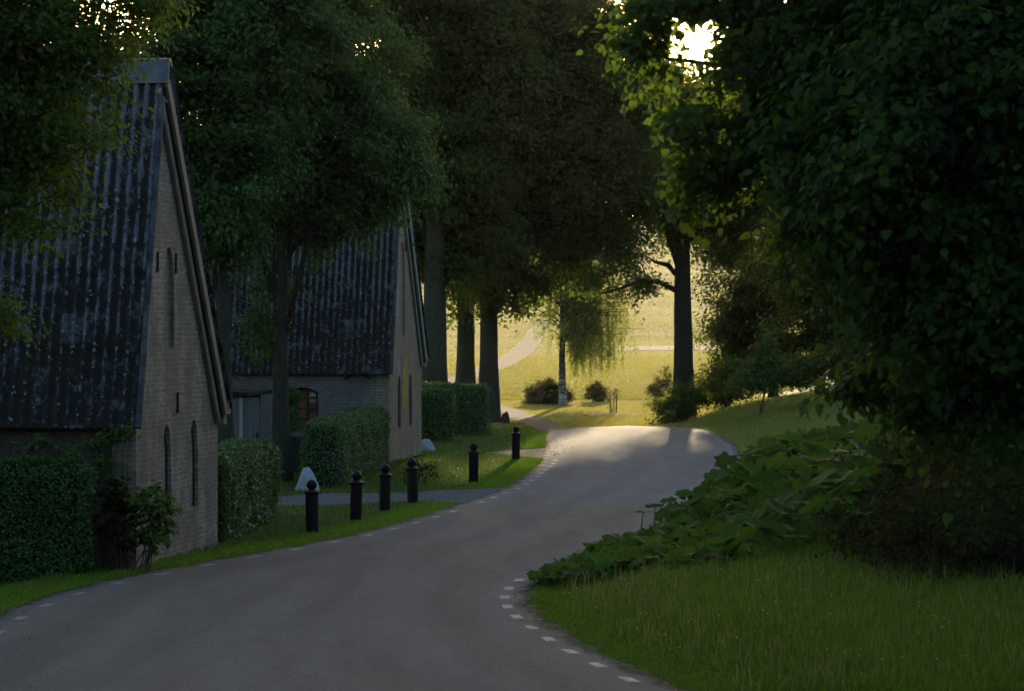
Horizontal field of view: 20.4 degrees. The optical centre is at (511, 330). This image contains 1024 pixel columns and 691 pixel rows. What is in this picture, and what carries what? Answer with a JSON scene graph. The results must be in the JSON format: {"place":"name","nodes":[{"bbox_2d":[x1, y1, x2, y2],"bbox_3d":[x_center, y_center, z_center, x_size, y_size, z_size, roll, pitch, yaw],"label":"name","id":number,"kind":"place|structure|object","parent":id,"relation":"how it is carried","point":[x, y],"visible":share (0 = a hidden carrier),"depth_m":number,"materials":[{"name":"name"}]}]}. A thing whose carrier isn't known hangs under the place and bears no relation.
{"place":"outdoors","nodes":[
{"label":"outdoors","id":0,"kind":"place"},
{"bbox_2d":[94,422,534,570],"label":"grass","id":1,"kind":"structure","parent":0,"point":[460,450],"depth_m":70.23,"materials":[{"name":"green plant"}]},
{"bbox_2d":[0,426,740,690],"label":"road","id":2,"kind":"structure","parent":0,"point":[393,607],"depth_m":37.92,"materials":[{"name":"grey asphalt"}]},
{"bbox_2d":[274,487,506,505],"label":"driveway","id":3,"kind":"structure","parent":0,"point":[464,495],"depth_m":63.42,"materials":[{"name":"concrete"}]},
{"bbox_2d":[50,0,785,211],"label":"sky","id":4,"kind":"structure","parent":0,"point":[700,39],"materials":[{"name":"white"}]},
{"bbox_2d":[448,321,574,430],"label":"path","id":5,"kind":"structure","parent":0,"point":[525,346],"depth_m":224.36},
{"bbox_2d":[0,226,1023,690],"bbox_3d":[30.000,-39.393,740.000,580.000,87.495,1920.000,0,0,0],"label":"ground","id":6,"kind":"structure","parent":0,"point":[586,644],"depth_m":138.02,"materials":[{"name":"green plant"}]},
{"bbox_2d":[0,452,100,582],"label":"hedge","id":7,"kind":"object","parent":6,"relation":"on","point":[45,516],"visible":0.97,"depth_m":43.16,"materials":[{"name":"green plant"}]},
{"bbox_2d":[0,0,216,357],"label":"oak tree","id":8,"kind":"object","parent":6,"relation":"on","point":[33,77],"visible":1,"depth_m":36.69,"materials":[{"name":"green plant"}]},
{"bbox_2d":[0,58,231,567],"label":"brick barn","id":9,"kind":"structure","parent":6,"relation":"on","point":[126,305],"depth_m":45.35,"materials":[{"name":"brick"}]},
{"bbox_2d":[4,422,140,570],"bbox_3d":[-6.822,2.595,44.234,2.159,2.382,0.494,0,0,4],"label":"climbing plant","id":10,"kind":"object","parent":9,"relation":"attached to","point":[100,462],"visible":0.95,"depth_m":44.20,"materials":[{"name":"green plant"}]},
{"bbox_2d":[91,475,144,571],"bbox_3d":[-6.078,3.001,43.881,0.958,1.566,0.702,0,0,0],"label":"shrub","id":11,"kind":"object","parent":6,"relation":"on","point":[105,530],"visible":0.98,"depth_m":43.85,"materials":[{"name":"green plant"}]},
{"bbox_2d":[124,480,183,571],"bbox_3d":[-5.543,3.047,43.909,0.937,1.476,0.878,0,0,0],"label":"shrub","id":12,"kind":"object","parent":6,"relation":"on","point":[158,509],"visible":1,"depth_m":43.81,"materials":[{"name":"green plant"}]},
{"bbox_2d":[218,434,284,543],"bbox_3d":[-5.404,2.955,54.044,1.399,1.812,7.200,0,0,3],"label":"hedge","id":13,"kind":"object","parent":6,"relation":"on","point":[248,490],"visible":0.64,"depth_m":53.25,"materials":[{"name":"green plant"}]},
{"bbox_2d":[232,390,271,439],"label":"door frame","id":14,"kind":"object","parent":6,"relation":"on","point":[247,412],"depth_m":74.15,"materials":[{"name":"black paint"}]},
{"bbox_2d":[243,398,258,439],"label":"door","id":15,"kind":"structure","parent":14,"relation":"in","point":[250,405],"depth_m":74.13,"materials":[{"name":"grey paint"}]},
{"bbox_2d":[102,0,414,442],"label":"maple tree","id":16,"kind":"object","parent":6,"relation":"on","point":[233,44],"visible":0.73,"depth_m":65.72,"materials":[{"name":"green plant"}]},
{"bbox_2d":[0,426,572,613],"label":"grass","id":17,"kind":"structure","parent":6,"relation":"on","point":[535,438],"depth_m":49.88,"materials":[{"name":"green plant"}]},
{"bbox_2d":[272,382,306,432],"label":"shrub","id":18,"kind":"object","parent":6,"relation":"on","point":[293,413],"visible":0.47,"depth_m":76.79,"materials":[{"name":"green plant"}]},
{"bbox_2d":[290,433,307,470],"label":"wheelie bin","id":19,"kind":"object","parent":6,"relation":"on","point":[296,443],"visible":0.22,"depth_m":74.21,"materials":[{"name":"black paint"}]},
{"bbox_2d":[295,467,319,490],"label":"white stone","id":20,"kind":"object","parent":6,"relation":"on","point":[307,475],"visible":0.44,"depth_m":65.81,"materials":[{"name":"white stone"}]},
{"bbox_2d":[304,479,319,532],"bbox_3d":[-3.680,3.260,52.361,0.290,1.040,0.290,-1,-1,0],"label":"bollard","id":21,"kind":"object","parent":6,"relation":"on","point":[311,493],"visible":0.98,"depth_m":52.27,"materials":[{"name":"black metal"}]},
{"bbox_2d":[207,196,429,462],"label":"brick barn","id":22,"kind":"structure","parent":6,"relation":"on","point":[358,336],"depth_m":80.14,"materials":[{"name":"grey brick"}]},
{"bbox_2d":[289,387,317,427],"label":"window","id":23,"kind":"structure","parent":22,"relation":"in","point":[309,405],"depth_m":80.04,"materials":[{"name":"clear glass"}]},
{"bbox_2d":[187,0,457,482],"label":"maple tree","id":24,"kind":"object","parent":6,"relation":"on","point":[370,159],"visible":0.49,"depth_m":70.31,"materials":[{"name":"green plant"}]},
{"bbox_2d":[296,404,391,488],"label":"hedge","id":25,"kind":"object","parent":6,"relation":"on","point":[343,446],"visible":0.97,"depth_m":68.19,"materials":[{"name":"green plant"}]},
{"bbox_2d":[349,471,363,520],"bbox_3d":[-3.043,3.260,55.569,0.290,1.040,0.290,1,0,-40],"label":"bollard","id":26,"kind":"object","parent":6,"relation":"on","point":[356,485],"visible":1,"depth_m":55.47,"materials":[{"name":"black metal"}]},
{"bbox_2d":[378,464,391,510],"bbox_3d":[-2.615,3.261,58.510,0.290,1.040,0.290,1,0,10],"label":"bollard","id":27,"kind":"object","parent":6,"relation":"on","point":[385,476],"visible":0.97,"depth_m":58.41,"materials":[{"name":"black metal"}]},
{"bbox_2d":[405,458,418,503],"bbox_3d":[-2.147,3.260,61.220,0.290,1.040,0.290,-1,-1,-30],"label":"bollard","id":28,"kind":"object","parent":6,"relation":"on","point":[412,481],"visible":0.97,"depth_m":61.12,"materials":[{"name":"black metal"}]},
{"bbox_2d":[397,455,440,483],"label":"shrub","id":29,"kind":"object","parent":6,"relation":"on","point":[420,471],"visible":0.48,"depth_m":69.25,"materials":[{"name":"green plant"}]},
{"bbox_2d":[421,439,435,451],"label":"white stone","id":30,"kind":"object","parent":6,"relation":"on","point":[426,444],"visible":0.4,"depth_m":87.05,"materials":[{"name":"white stone"}]},
{"bbox_2d":[421,384,457,441],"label":"hedge","id":31,"kind":"object","parent":6,"relation":"on","point":[438,422],"visible":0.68,"depth_m":94.38,"materials":[{"name":"green plant"}]},
{"bbox_2d":[421,380,491,435],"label":"hedge","id":32,"kind":"object","parent":6,"relation":"on","point":[472,405],"visible":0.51,"depth_m":100.60,"materials":[{"name":"green plant"}]},
{"bbox_2d":[468,443,479,482],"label":"bollard","id":33,"kind":"object","parent":6,"relation":"on","point":[473,463],"visible":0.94,"depth_m":69.44,"materials":[{"name":"black metal"}]},
{"bbox_2d":[362,0,609,383],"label":"lime tree","id":34,"kind":"object","parent":6,"relation":"on","point":[486,79],"visible":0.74,"depth_m":114.19,"materials":[{"name":"green plant"}]},
{"bbox_2d":[500,411,509,423],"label":"stone","id":35,"kind":"object","parent":6,"relation":"on","point":[505,418],"visible":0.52,"depth_m":116.88,"materials":[{"name":"grey stone"}]},
{"bbox_2d":[511,426,520,459],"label":"bollard","id":36,"kind":"object","parent":6,"relation":"on","point":[515,434],"visible":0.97,"depth_m":81.78,"materials":[{"name":"black metal"}]},
{"bbox_2d":[445,0,598,383],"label":"lime tree","id":37,"kind":"object","parent":6,"relation":"on","point":[465,367],"depth_m":131.62,"materials":[{"name":"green plant"}]},
{"bbox_2d":[521,376,576,404],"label":"lawn bush","id":38,"kind":"object","parent":6,"relation":"on","point":[543,391],"visible":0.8,"depth_m":165.45,"materials":[{"name":"green plant"}]},
{"bbox_2d":[449,0,707,422],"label":"lime tree","id":39,"kind":"object","parent":6,"relation":"on","point":[599,181],"visible":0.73,"depth_m":118.38,"materials":[{"name":"green plant"}]},
{"bbox_2d":[531,261,652,405],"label":"birch tree","id":40,"kind":"object","parent":6,"relation":"on","point":[580,327],"visible":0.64,"depth_m":162.25,"materials":[{"name":"green plant"}]},
{"bbox_2d":[581,377,611,401],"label":"lawn bush","id":41,"kind":"object","parent":6,"relation":"on","point":[595,392],"visible":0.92,"depth_m":170.64,"materials":[{"name":"green plant"}]},
{"bbox_2d":[600,386,624,412],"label":"sapling","id":42,"kind":"object","parent":6,"relation":"on","point":[609,400],"visible":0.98,"depth_m":145.97,"materials":[{"name":"green plant"}]},
{"bbox_2d":[421,241,805,356],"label":"grass","id":43,"kind":"structure","parent":6,"relation":"on","point":[524,332],"depth_m":359.36,"materials":[{"name":"plant"}]},
{"bbox_2d":[633,503,663,529],"bbox_3d":[2.400,3.406,50.048,0.562,0.712,0.362,0,0,-11],"label":"butterbur plant","id":44,"kind":"object","parent":6,"relation":"on","point":[654,505],"visible":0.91,"depth_m":50.08,"materials":[{"name":"green plant"}]},
{"bbox_2d":[526,508,783,584],"bbox_3d":[2.422,3.389,45.350,3.284,0.822,9.072,0,0,10],"label":"butterbur carpet","id":45,"kind":"object","parent":6,"relation":"on","point":[681,538],"visible":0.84,"depth_m":42.89,"materials":[{"name":"green plant"}]},
{"bbox_2d":[641,363,672,400],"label":"lawn bush","id":46,"kind":"object","parent":6,"relation":"on","point":[654,389],"visible":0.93,"depth_m":171.88,"materials":[{"name":"green plant"}]},
{"bbox_2d":[536,44,780,419],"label":"oak tree","id":47,"kind":"object","parent":6,"relation":"on","point":[726,256],"visible":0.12,"depth_m":126.56,"materials":[{"name":"green plant"}]},
{"bbox_2d":[660,496,677,522],"bbox_3d":[2.908,3.380,51.511,0.473,0.750,0.387,0,0,-44],"label":"butterbur plant","id":48,"kind":"object","parent":6,"relation":"on","point":[671,499],"visible":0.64,"depth_m":51.49,"materials":[{"name":"green plant"}]},
{"bbox_2d":[674,489,693,512],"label":"butterbur plant","id":49,"kind":"object","parent":6,"relation":"on","point":[680,493],"visible":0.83,"depth_m":52.59,"materials":[{"name":"green plant"}]},
{"bbox_2d":[636,45,756,262],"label":"lime tree","id":50,"kind":"object","parent":6,"relation":"on","point":[669,260],"depth_m":189.72,"materials":[{"name":"green plant"}]},
{"bbox_2d":[642,376,756,423],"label":"shrub","id":51,"kind":"object","parent":6,"relation":"on","point":[666,409],"visible":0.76,"depth_m":121.25,"materials":[{"name":"green plant"}]},
{"bbox_2d":[669,232,825,403],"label":"tree","id":52,"kind":"object","parent":6,"relation":"on","point":[729,330],"visible":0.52,"depth_m":133.13,"materials":[{"name":"green plant"}]},
{"bbox_2d":[720,328,800,417],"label":"shrub","id":53,"kind":"object","parent":6,"relation":"on","point":[763,371],"visible":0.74,"depth_m":106.75,"materials":[{"name":"green plant"}]},
{"bbox_2d":[563,547,997,659],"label":"wildflowers","id":54,"kind":"object","parent":6,"relation":"on","point":[775,601],"visible":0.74,"depth_m":34.51,"materials":[{"name":"white plant"}]},
{"bbox_2d":[718,178,853,370],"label":"tree","id":55,"kind":"object","parent":6,"relation":"on","point":[807,334],"visible":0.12,"depth_m":123.36,"materials":[{"name":"green plant"}]},
{"bbox_2d":[685,333,901,403],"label":"shrub","id":56,"kind":"object","parent":6,"relation":"on","point":[813,368],"visible":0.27,"depth_m":105.17,"materials":[{"name":"green plant"}]},
{"bbox_2d":[569,0,1023,525],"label":"lime tree","id":57,"kind":"object","parent":6,"relation":"on","point":[876,147],"visible":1,"depth_m":23.59,"materials":[{"name":"green plant"}]},
{"bbox_2d":[655,417,987,562],"bbox_3d":[5.916,2.523,50.886,6.936,2.546,19.981,0,0,10],"label":"butterbur mound","id":58,"kind":"object","parent":6,"relation":"on","point":[771,476],"visible":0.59,"depth_m":47.94,"materials":[{"name":"green plant"}]},
{"bbox_2d":[805,460,846,527],"bbox_3d":[5.432,2.761,46.760,1.004,1.290,1.440,0,0,-39],"label":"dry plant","id":59,"kind":"object","parent":6,"relation":"on","point":[831,483],"visible":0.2,"depth_m":46.88,"materials":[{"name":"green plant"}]},
{"bbox_2d":[807,457,887,526],"bbox_3d":[5.590,2.721,47.608,1.400,1.260,0.947,0,0,16],"label":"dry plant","id":60,"kind":"object","parent":6,"relation":"on","point":[844,485],"visible":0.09,"depth_m":47.51,"materials":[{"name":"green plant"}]},
{"bbox_2d":[793,509,1023,583],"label":"dry grass","id":61,"kind":"structure","parent":6,"relation":"on","point":[1021,569],"depth_m":37.73,"materials":[{"name":"green plant"}]},
{"bbox_2d":[802,386,1023,583],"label":"undergrowth","id":62,"kind":"object","parent":6,"relation":"on","point":[909,508],"visible":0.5,"depth_m":39.09,"materials":[{"name":"green plant"}]},
{"bbox_2d":[486,448,546,457],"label":"side path","id":63,"kind":"structure","parent":0,"point":[538,453],"depth_m":86.82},
{"bbox_2d":[547,413,651,415],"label":"footpath","id":64,"kind":"structure","parent":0,"point":[598,414],"depth_m":141.38,"materials":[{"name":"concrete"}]},
{"bbox_2d":[447,355,801,399],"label":"grass","id":65,"kind":"structure","parent":0,"point":[635,395],"depth_m":210.73,"materials":[{"name":"plant"}]},
{"bbox_2d":[486,393,801,428],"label":"grass","id":66,"kind":"structure","parent":0,"point":[588,421],"depth_m":140.27,"materials":[{"name":"green plant"}]},
{"bbox_2d":[565,346,748,353],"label":"sand track","id":67,"kind":"structure","parent":0,"point":[658,348],"depth_m":289.60,"materials":[{"name":"beige sand"}]},
{"bbox_2d":[527,528,1023,690],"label":"grass","id":68,"kind":"structure","parent":0,"point":[1007,679],"depth_m":33.67,"materials":[{"name":"green plant"}]},
{"bbox_2d":[672,383,897,499],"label":"grass","id":69,"kind":"structure","parent":0,"point":[780,416],"depth_m":103.92,"materials":[{"name":"green plant"}]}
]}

